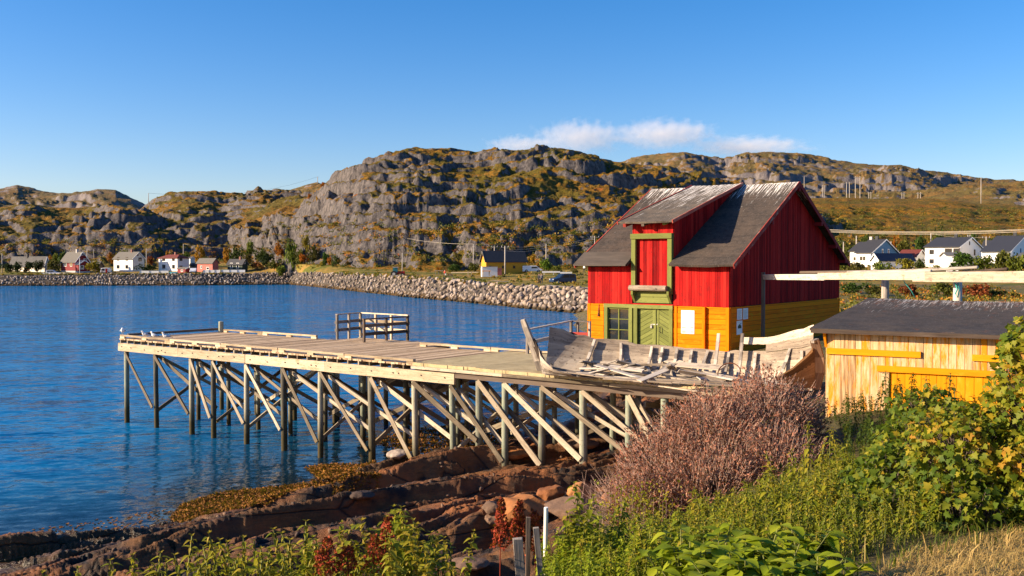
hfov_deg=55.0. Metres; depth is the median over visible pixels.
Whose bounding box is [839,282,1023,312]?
heath tufts
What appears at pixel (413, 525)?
nettle
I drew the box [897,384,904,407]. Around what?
nettle
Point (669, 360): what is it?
broken plank
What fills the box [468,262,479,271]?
bush
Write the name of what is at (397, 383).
mooring stage
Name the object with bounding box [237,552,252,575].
nettle
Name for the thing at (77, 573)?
nettle
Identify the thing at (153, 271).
garden fence
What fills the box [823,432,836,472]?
nettle
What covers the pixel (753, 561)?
broad leaved plant
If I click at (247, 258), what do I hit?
bush
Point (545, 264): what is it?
bush
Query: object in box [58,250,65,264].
tree
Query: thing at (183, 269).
shack
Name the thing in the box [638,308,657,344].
door
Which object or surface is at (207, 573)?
nettle
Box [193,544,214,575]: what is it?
nettle
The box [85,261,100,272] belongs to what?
bush
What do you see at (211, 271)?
garden fence
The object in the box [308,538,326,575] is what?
nettle
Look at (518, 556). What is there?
wooden stake
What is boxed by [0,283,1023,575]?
shore ground
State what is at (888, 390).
nettle
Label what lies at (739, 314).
paper notice
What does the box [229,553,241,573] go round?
nettle
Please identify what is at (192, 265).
grey shed
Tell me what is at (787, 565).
broad leaved plant
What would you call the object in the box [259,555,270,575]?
nettle
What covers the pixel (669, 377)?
broken plank
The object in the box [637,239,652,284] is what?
loft door
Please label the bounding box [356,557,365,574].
nettle
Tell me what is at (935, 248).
wooden house
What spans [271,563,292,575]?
nettle
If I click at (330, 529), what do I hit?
shore pebbles
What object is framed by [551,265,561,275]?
bush
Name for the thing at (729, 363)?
iron hoop
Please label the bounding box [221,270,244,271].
garden fence
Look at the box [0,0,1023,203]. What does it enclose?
sky
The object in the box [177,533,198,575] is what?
nettle
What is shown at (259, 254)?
tree
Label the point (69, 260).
wooden house
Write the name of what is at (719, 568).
broad leaved plant
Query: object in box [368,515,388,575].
nettle
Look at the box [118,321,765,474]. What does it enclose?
pier
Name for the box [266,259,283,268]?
bush
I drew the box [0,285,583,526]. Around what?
sea water
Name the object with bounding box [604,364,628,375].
broken plank
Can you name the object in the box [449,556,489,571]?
boulder
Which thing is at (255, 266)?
bush
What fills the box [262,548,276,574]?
nettle
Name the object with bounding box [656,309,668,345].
door
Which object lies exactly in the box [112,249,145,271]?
wooden house
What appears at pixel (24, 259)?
bungalow
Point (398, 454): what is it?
boulder
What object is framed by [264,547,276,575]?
nettle
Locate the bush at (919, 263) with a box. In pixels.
[914,258,925,268]
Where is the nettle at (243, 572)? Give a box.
[232,555,256,575]
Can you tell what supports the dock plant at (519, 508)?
on the shore ground at (86, 549)
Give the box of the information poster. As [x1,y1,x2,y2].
[681,310,693,333]
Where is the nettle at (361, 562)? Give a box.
[356,554,375,575]
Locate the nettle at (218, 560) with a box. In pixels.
[209,546,221,575]
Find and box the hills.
[0,144,1023,275]
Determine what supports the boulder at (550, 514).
on the shore ground at (86, 549)
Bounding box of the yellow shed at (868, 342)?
[810,298,1023,416]
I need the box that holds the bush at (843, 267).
[840,259,849,270]
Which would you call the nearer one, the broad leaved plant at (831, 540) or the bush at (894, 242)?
the broad leaved plant at (831, 540)
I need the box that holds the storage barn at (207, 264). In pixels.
[196,258,219,271]
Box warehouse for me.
[479,251,527,273]
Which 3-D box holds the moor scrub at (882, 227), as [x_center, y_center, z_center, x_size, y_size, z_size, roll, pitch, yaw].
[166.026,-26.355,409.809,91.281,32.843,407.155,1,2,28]
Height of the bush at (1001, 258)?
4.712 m
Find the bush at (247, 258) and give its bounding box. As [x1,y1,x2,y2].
[242,253,251,263]
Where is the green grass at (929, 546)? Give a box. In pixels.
[534,430,1023,575]
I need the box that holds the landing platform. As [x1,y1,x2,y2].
[335,312,448,445]
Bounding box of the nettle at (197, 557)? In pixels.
[188,550,205,575]
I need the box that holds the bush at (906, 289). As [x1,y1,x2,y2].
[897,284,918,295]
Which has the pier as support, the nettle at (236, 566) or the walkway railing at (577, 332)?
the walkway railing at (577, 332)
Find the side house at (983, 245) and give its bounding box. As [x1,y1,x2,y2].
[981,240,991,255]
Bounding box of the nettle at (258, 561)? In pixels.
[248,552,266,575]
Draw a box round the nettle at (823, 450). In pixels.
[814,440,832,484]
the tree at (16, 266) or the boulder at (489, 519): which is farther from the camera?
the tree at (16, 266)
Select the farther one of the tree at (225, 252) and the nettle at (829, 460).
the tree at (225, 252)
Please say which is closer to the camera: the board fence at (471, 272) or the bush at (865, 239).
the board fence at (471, 272)
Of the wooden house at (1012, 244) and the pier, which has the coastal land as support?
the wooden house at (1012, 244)
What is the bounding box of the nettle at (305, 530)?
[293,519,314,575]
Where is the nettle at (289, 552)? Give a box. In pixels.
[278,537,300,575]
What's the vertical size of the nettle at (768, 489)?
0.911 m
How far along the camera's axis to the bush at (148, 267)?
296.28 m
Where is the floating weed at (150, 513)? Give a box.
[8,509,171,533]
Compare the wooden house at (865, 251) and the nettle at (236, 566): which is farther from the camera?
the wooden house at (865, 251)
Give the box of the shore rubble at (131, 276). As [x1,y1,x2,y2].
[0,272,252,285]
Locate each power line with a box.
[512,241,591,251]
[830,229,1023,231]
[838,232,1009,233]
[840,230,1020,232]
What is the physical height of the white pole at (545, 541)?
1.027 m
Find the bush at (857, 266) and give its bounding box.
[847,262,865,269]
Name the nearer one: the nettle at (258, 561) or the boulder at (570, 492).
the nettle at (258, 561)
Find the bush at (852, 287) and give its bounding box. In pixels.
[839,282,869,292]
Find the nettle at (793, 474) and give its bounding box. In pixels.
[787,448,799,502]
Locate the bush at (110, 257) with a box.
[107,251,114,263]
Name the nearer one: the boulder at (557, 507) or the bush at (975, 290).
the boulder at (557, 507)
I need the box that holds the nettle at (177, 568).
[166,552,180,575]
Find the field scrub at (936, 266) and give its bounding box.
[840,263,1023,280]
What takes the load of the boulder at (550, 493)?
on the shore ground at (86, 549)
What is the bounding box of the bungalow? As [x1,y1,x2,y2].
[10,254,48,271]
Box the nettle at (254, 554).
[247,539,264,574]
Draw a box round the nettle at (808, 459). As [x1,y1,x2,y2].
[800,421,817,487]
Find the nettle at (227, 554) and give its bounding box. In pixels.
[219,539,239,575]
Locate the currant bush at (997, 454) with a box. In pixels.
[900,315,1023,522]
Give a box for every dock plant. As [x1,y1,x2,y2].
[312,547,337,575]
[318,535,340,575]
[336,544,357,575]
[360,533,384,575]
[372,516,394,575]
[489,497,510,575]
[508,499,525,543]
[518,515,533,566]
[529,508,542,575]
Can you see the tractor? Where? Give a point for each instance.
(395, 271)
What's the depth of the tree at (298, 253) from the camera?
290.07 m
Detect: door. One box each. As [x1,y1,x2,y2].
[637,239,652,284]
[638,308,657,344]
[653,239,666,285]
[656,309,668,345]
[889,372,1023,412]
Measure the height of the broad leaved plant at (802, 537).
0.450 m
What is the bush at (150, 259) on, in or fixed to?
on the coastal land
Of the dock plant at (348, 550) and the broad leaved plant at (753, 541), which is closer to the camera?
the broad leaved plant at (753, 541)
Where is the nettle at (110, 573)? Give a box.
[101,558,122,575]
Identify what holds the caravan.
on the coastal land
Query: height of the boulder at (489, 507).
0.392 m
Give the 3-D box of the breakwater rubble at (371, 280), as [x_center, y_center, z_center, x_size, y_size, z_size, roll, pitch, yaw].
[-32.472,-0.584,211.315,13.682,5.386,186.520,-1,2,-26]
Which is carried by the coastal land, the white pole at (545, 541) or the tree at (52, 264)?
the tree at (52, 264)
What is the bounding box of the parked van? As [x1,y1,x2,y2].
[522,266,541,271]
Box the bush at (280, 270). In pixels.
[276,266,286,278]
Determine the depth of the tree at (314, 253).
286.50 m
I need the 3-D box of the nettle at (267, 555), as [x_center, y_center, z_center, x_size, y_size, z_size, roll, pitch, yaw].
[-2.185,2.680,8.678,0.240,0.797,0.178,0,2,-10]
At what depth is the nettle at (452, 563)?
8.80 m
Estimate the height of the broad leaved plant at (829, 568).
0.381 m
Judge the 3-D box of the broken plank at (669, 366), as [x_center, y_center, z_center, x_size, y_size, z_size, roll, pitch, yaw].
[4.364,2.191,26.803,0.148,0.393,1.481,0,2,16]
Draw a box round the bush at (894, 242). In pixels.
[892,233,899,247]
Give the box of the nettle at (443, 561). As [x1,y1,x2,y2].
[435,542,449,575]
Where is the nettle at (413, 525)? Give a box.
[409,518,423,567]
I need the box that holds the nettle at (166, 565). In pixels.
[162,558,173,575]
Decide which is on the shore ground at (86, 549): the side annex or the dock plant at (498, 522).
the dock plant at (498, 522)
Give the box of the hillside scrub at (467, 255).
[247,213,613,269]
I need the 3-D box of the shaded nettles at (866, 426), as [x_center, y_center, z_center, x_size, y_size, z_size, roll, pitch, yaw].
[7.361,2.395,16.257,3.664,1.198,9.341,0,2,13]
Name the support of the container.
on the coastal land
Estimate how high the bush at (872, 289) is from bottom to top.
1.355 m
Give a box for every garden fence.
[139,271,168,272]
[203,270,219,272]
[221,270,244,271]
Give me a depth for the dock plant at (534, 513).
10.30 m
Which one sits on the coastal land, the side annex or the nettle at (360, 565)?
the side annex
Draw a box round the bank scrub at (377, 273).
[332,266,587,285]
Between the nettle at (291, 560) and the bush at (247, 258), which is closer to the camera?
the nettle at (291, 560)
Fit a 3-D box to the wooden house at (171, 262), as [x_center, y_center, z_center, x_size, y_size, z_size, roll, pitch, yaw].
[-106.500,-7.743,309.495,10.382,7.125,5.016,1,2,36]
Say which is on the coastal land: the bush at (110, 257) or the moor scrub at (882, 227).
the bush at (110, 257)
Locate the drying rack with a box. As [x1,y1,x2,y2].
[761,266,1023,336]
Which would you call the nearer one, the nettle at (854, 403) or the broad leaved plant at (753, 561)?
the broad leaved plant at (753, 561)
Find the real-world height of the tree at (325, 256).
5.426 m
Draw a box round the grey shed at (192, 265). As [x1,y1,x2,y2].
[189,263,196,267]
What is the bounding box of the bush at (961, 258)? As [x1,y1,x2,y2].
[947,251,972,270]
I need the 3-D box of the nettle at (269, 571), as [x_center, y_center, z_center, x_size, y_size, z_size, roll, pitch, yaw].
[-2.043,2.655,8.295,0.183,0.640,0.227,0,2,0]
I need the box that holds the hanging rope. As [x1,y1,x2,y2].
[953,282,959,297]
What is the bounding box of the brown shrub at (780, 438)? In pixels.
[600,362,835,535]
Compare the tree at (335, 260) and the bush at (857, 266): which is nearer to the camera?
the bush at (857, 266)
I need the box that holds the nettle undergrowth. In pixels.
[273,504,481,575]
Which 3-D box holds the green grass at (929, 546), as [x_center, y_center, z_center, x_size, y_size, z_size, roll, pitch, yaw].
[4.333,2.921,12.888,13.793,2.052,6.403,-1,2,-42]
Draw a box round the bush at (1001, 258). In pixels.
[992,249,1017,270]
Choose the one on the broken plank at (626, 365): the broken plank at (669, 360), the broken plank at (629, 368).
the broken plank at (629, 368)
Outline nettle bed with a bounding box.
[558,441,961,575]
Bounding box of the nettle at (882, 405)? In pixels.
[876,371,887,424]
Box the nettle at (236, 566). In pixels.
[228,557,241,575]
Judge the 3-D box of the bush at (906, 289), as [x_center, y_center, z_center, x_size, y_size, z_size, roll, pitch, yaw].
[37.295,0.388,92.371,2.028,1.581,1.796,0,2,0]
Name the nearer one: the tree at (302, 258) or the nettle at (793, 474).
the nettle at (793, 474)
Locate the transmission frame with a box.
[846,182,849,197]
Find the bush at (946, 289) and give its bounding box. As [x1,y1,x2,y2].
[929,282,952,296]
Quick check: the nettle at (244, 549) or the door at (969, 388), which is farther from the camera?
the door at (969, 388)
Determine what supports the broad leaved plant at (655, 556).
on the shore ground at (86, 549)
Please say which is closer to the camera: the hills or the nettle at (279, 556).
the nettle at (279, 556)
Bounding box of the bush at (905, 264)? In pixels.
[895,258,914,268]
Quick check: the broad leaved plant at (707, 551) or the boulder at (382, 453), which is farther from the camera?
the boulder at (382, 453)
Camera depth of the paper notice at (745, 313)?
41.14 m
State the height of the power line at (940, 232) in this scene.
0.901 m
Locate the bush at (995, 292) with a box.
[988,287,1020,297]
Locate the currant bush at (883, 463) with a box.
[835,383,1023,534]
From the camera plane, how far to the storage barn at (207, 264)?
299.54 m
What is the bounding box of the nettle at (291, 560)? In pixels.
[283,544,299,575]
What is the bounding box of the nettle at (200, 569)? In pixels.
[191,562,209,575]
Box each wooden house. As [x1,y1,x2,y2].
[60,249,90,272]
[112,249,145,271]
[159,252,188,270]
[854,236,899,266]
[923,233,982,266]
[980,231,1023,263]
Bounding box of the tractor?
[391,267,407,274]
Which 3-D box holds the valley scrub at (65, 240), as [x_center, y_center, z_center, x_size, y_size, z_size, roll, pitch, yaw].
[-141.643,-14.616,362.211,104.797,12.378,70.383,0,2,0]
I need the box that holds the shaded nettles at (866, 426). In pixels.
[822,372,1015,493]
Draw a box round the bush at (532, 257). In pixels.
[530,254,536,264]
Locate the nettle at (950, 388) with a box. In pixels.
[944,373,954,396]
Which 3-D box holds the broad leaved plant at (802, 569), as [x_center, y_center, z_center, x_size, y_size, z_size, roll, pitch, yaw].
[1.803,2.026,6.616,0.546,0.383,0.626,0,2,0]
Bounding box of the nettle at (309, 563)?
[300,544,319,575]
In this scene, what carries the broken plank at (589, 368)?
in the wrecked boat
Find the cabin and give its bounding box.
[226,257,248,270]
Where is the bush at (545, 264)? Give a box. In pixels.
[538,258,551,270]
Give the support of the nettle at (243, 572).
on the shore ground at (86, 549)
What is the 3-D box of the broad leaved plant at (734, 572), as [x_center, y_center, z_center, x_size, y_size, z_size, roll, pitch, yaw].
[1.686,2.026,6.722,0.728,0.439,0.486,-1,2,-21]
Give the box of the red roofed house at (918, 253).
[900,249,924,265]
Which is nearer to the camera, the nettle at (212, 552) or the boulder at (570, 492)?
the nettle at (212, 552)
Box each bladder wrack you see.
[168,478,333,522]
[304,460,375,481]
[328,471,381,494]
[366,417,512,452]
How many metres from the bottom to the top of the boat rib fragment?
0.349 m
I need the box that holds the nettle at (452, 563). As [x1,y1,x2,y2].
[440,542,460,575]
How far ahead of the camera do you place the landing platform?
41.78 m
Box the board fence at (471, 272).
[451,271,477,275]
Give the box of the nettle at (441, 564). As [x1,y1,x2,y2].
[433,545,444,575]
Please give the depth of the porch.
188.12 m
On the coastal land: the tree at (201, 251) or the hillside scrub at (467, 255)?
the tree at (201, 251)
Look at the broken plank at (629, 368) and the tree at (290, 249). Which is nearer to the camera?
the broken plank at (629, 368)
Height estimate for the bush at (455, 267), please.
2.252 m
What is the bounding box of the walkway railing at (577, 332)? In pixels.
[526,320,590,353]
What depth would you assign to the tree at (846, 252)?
239.52 m
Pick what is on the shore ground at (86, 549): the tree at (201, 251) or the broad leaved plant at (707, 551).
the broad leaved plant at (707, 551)
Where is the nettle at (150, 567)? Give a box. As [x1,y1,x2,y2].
[140,566,155,575]
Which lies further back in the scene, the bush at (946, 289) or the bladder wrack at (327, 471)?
the bush at (946, 289)
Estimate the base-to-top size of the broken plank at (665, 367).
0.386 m
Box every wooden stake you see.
[513,537,524,575]
[525,516,530,575]
[533,527,543,575]
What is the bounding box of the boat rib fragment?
[671,369,681,384]
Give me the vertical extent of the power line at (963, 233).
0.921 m
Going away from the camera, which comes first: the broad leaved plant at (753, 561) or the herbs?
the broad leaved plant at (753, 561)
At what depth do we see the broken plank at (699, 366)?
26.36 m
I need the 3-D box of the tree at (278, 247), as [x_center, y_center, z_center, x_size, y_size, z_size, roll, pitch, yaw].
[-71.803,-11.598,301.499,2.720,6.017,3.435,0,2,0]
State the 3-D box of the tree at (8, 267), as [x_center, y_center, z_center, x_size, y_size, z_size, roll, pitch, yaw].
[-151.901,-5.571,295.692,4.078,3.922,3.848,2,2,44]
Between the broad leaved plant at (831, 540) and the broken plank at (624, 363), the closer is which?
the broad leaved plant at (831, 540)
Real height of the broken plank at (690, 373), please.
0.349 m
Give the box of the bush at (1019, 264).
[1005,255,1023,270]
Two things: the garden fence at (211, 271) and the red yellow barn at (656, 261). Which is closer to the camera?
the red yellow barn at (656, 261)
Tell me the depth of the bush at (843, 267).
173.84 m
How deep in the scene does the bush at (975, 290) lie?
89.33 m
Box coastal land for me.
[0,263,1023,312]
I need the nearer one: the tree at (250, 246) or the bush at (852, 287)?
the bush at (852, 287)
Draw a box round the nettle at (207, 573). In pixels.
[199,566,215,575]
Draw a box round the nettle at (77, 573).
[73,565,80,575]
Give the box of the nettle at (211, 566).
[201,540,218,575]
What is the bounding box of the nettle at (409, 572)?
[402,548,420,575]
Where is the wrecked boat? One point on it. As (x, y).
(567, 351)
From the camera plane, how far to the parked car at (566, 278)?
165.38 m
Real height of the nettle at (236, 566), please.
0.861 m
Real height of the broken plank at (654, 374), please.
0.270 m
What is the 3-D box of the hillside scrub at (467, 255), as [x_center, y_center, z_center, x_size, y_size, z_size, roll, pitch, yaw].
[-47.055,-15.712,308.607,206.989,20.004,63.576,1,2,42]
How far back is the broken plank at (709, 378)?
25.93 m
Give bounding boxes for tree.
[0,263,12,272]
[12,261,22,271]
[23,261,33,272]
[32,260,45,272]
[46,259,62,271]
[52,253,61,262]
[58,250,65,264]
[194,244,204,261]
[222,247,231,262]
[228,246,244,258]
[245,240,254,263]
[253,245,266,260]
[260,253,274,267]
[274,241,281,254]
[277,248,285,256]
[284,239,298,276]
[293,249,302,265]
[299,253,309,263]
[301,235,309,251]
[305,244,319,261]
[322,252,329,265]
[331,254,339,266]
[844,244,854,257]
[896,239,909,251]
[914,235,925,251]
[932,228,943,239]
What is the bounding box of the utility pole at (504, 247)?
[501,246,508,274]
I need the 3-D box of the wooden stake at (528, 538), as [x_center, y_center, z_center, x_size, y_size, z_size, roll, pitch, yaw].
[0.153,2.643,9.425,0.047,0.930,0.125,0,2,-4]
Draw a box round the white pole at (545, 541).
[543,507,547,574]
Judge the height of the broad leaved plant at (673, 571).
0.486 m
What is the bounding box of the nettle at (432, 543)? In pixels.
[423,534,439,568]
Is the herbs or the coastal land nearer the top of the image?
the coastal land
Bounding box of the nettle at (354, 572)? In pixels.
[349,557,364,575]
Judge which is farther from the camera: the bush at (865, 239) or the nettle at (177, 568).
the bush at (865, 239)
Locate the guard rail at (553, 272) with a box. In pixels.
[542,271,571,274]
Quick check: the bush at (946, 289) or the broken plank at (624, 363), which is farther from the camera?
the bush at (946, 289)
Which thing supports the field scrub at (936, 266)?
on the coastal land
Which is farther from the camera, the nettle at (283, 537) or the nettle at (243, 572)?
the nettle at (283, 537)
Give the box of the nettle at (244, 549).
[230,535,253,573]
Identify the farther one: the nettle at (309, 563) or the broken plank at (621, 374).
the broken plank at (621, 374)
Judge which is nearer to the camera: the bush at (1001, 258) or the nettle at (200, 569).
the nettle at (200, 569)
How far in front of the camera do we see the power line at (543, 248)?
230.00 m
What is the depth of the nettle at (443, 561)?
8.98 m
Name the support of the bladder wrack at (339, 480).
on the shore ground at (86, 549)
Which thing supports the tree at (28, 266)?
on the coastal land
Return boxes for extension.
[189,257,194,266]
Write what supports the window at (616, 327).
in the red yellow barn at (656, 261)
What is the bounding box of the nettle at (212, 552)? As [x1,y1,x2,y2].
[202,530,227,575]
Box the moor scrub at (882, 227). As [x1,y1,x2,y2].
[820,205,1023,260]
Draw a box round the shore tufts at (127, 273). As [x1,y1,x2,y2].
[1,270,237,274]
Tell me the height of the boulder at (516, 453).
0.371 m
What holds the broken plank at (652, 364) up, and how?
on the wrecked boat
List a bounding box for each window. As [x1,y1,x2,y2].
[608,308,628,340]
[859,256,865,260]
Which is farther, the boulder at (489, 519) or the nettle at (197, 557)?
the boulder at (489, 519)
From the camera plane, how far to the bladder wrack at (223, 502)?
27.77 m
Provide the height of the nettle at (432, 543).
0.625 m
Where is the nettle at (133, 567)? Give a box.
[127,552,142,575]
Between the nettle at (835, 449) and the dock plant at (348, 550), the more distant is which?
the nettle at (835, 449)
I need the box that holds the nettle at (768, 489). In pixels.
[756,465,777,518]
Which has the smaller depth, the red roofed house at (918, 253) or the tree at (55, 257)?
the red roofed house at (918, 253)
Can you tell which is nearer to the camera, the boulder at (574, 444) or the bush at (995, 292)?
the boulder at (574, 444)
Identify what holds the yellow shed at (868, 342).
on the shore ground at (86, 549)
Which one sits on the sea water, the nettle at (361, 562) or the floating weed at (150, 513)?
the floating weed at (150, 513)
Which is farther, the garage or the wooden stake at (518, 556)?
the garage
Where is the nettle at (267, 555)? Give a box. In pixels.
[255,546,274,575]
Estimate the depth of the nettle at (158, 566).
8.84 m
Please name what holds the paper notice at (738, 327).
attached to the red yellow barn at (656, 261)
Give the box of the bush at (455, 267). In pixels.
[447,264,460,271]
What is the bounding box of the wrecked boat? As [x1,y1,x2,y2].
[520,319,824,390]
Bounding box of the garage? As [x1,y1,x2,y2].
[869,253,916,269]
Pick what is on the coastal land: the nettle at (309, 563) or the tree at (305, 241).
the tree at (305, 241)
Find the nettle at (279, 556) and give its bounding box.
[266,527,289,575]
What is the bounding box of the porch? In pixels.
[939,252,957,270]
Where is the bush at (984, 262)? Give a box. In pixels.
[971,255,994,269]
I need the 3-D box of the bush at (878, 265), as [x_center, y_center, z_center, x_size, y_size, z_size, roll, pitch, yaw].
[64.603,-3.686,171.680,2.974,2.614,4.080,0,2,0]
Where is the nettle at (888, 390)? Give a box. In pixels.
[881,378,891,422]
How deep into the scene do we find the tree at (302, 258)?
287.66 m
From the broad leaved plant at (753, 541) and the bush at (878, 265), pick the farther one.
the bush at (878, 265)
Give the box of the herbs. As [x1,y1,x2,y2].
[535,502,752,575]
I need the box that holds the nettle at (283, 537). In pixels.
[277,531,299,575]
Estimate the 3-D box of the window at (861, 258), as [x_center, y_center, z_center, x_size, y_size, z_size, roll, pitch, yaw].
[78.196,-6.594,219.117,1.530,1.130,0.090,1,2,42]
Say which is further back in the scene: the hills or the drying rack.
the hills
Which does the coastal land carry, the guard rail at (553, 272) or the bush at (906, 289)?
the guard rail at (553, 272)
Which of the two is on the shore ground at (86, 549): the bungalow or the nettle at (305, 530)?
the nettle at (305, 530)
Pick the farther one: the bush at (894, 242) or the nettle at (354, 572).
the bush at (894, 242)
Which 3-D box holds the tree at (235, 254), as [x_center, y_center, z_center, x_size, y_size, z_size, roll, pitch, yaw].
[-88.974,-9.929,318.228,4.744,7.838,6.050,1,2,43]
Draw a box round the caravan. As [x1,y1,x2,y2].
[100,268,111,272]
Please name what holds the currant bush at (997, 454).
on the shore ground at (86, 549)
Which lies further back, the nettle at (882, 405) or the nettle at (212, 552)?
the nettle at (882, 405)
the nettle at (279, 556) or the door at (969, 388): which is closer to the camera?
the nettle at (279, 556)
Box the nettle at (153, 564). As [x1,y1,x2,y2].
[144,562,162,575]
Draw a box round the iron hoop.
[717,362,740,374]
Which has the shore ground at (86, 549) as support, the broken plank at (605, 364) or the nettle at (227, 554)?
the nettle at (227, 554)
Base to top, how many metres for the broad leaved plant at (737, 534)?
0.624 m
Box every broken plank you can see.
[577,368,608,377]
[579,360,596,363]
[579,367,602,368]
[594,364,640,376]
[600,372,647,375]
[603,363,645,369]
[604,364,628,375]
[608,365,644,371]
[615,360,651,369]
[615,380,698,391]
[627,371,698,380]
[636,363,677,365]
[637,368,668,381]
[656,362,675,377]
[657,359,684,362]
[666,364,676,370]
[675,362,725,370]
[675,367,726,383]
[677,369,706,375]
[697,376,707,380]
[703,371,743,380]
[704,373,734,380]
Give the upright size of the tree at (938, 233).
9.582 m
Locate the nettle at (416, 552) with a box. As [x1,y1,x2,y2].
[410,545,428,573]
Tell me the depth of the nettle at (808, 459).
12.99 m
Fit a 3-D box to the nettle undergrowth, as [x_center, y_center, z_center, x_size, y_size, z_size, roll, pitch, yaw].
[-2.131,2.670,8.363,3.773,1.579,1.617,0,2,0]
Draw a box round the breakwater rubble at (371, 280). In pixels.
[250,271,587,310]
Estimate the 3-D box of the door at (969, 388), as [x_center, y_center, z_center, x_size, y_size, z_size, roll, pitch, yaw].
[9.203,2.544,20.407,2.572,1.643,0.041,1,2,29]
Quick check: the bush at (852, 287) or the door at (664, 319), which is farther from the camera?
the bush at (852, 287)
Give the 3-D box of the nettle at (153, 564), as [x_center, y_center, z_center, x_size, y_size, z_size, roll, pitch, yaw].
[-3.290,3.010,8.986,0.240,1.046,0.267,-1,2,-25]
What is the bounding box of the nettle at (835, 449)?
[827,427,843,470]
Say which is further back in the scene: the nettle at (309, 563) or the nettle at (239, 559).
the nettle at (239, 559)
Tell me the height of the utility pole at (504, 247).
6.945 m
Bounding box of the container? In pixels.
[481,267,501,276]
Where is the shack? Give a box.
[176,267,189,272]
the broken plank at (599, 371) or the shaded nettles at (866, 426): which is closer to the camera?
the shaded nettles at (866, 426)
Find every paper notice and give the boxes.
[736,321,741,334]
[737,309,741,319]
[743,308,747,318]
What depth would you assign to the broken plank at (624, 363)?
27.53 m
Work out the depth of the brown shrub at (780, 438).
17.38 m
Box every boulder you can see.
[349,490,375,499]
[377,451,388,456]
[386,449,406,459]
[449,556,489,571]
[482,501,502,515]
[484,514,503,525]
[497,446,528,459]
[502,493,544,525]
[536,484,564,500]
[542,501,554,516]
[544,495,597,518]
[557,438,598,448]
[567,481,595,497]
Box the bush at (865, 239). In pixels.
[860,235,868,241]
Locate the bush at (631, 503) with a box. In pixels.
[577,475,689,534]
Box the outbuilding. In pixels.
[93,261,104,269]
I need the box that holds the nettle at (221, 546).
[215,537,238,575]
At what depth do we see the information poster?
41.14 m
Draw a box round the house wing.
[848,242,864,262]
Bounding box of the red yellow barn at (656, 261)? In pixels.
[573,182,849,357]
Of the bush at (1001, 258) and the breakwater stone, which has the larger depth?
the bush at (1001, 258)
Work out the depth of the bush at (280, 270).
291.50 m
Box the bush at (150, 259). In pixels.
[147,256,153,264]
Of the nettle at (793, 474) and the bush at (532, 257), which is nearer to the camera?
the nettle at (793, 474)
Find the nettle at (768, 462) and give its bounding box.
[760,451,783,524]
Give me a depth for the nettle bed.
9.88 m
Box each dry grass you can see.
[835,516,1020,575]
[858,521,1023,575]
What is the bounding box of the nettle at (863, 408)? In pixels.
[858,390,867,429]
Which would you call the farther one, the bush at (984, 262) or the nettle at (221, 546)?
the bush at (984, 262)
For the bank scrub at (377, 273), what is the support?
on the coastal land
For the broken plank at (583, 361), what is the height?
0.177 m
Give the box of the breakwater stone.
[560,289,567,294]
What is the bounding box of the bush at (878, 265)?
[871,260,891,269]
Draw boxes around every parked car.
[46,270,59,272]
[190,268,196,272]
[549,274,575,282]
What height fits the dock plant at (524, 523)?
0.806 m
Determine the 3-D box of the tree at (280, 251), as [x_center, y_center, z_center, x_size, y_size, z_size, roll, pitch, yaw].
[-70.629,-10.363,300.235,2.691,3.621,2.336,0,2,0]
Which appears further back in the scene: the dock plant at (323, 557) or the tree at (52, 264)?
the tree at (52, 264)
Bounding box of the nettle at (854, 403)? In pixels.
[849,397,860,434]
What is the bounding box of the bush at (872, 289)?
[863,285,880,294]
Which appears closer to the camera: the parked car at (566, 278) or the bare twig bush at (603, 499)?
the bare twig bush at (603, 499)
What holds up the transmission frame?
on the hills
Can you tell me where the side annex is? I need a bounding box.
[74,260,89,272]
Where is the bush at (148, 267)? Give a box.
[133,264,157,270]
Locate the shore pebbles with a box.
[0,444,638,574]
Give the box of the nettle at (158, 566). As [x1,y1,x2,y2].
[145,550,170,575]
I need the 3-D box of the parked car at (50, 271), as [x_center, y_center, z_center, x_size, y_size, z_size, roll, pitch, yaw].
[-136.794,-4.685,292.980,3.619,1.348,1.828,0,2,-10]
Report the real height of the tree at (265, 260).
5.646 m
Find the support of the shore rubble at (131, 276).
on the coastal land
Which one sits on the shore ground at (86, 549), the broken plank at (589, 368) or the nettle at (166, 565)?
the nettle at (166, 565)
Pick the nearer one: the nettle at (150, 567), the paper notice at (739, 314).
the nettle at (150, 567)
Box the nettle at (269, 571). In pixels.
[263,563,275,575]
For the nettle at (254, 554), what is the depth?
9.23 m
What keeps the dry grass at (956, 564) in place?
on the shore ground at (86, 549)
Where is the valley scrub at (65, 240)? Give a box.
[0,233,246,263]
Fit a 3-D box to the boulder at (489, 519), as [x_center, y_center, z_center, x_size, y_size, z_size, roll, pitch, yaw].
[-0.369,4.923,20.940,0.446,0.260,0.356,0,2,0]
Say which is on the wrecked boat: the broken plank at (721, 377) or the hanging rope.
the broken plank at (721, 377)
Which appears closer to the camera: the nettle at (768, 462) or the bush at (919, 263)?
the nettle at (768, 462)
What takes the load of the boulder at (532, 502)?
on the shore ground at (86, 549)
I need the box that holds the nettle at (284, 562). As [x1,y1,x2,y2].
[275,553,291,575]
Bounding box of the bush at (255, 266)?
[250,262,263,268]
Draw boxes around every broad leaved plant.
[635,524,696,575]
[652,535,730,575]
[653,544,726,575]
[676,556,783,575]
[679,544,763,575]
[694,523,752,555]
[704,541,757,571]
[713,543,793,575]
[713,555,804,575]
[725,523,792,574]
[730,530,850,571]
[732,536,807,569]
[739,546,808,575]
[753,550,819,575]
[762,526,820,572]
[768,550,877,575]
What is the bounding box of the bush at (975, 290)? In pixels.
[962,282,991,296]

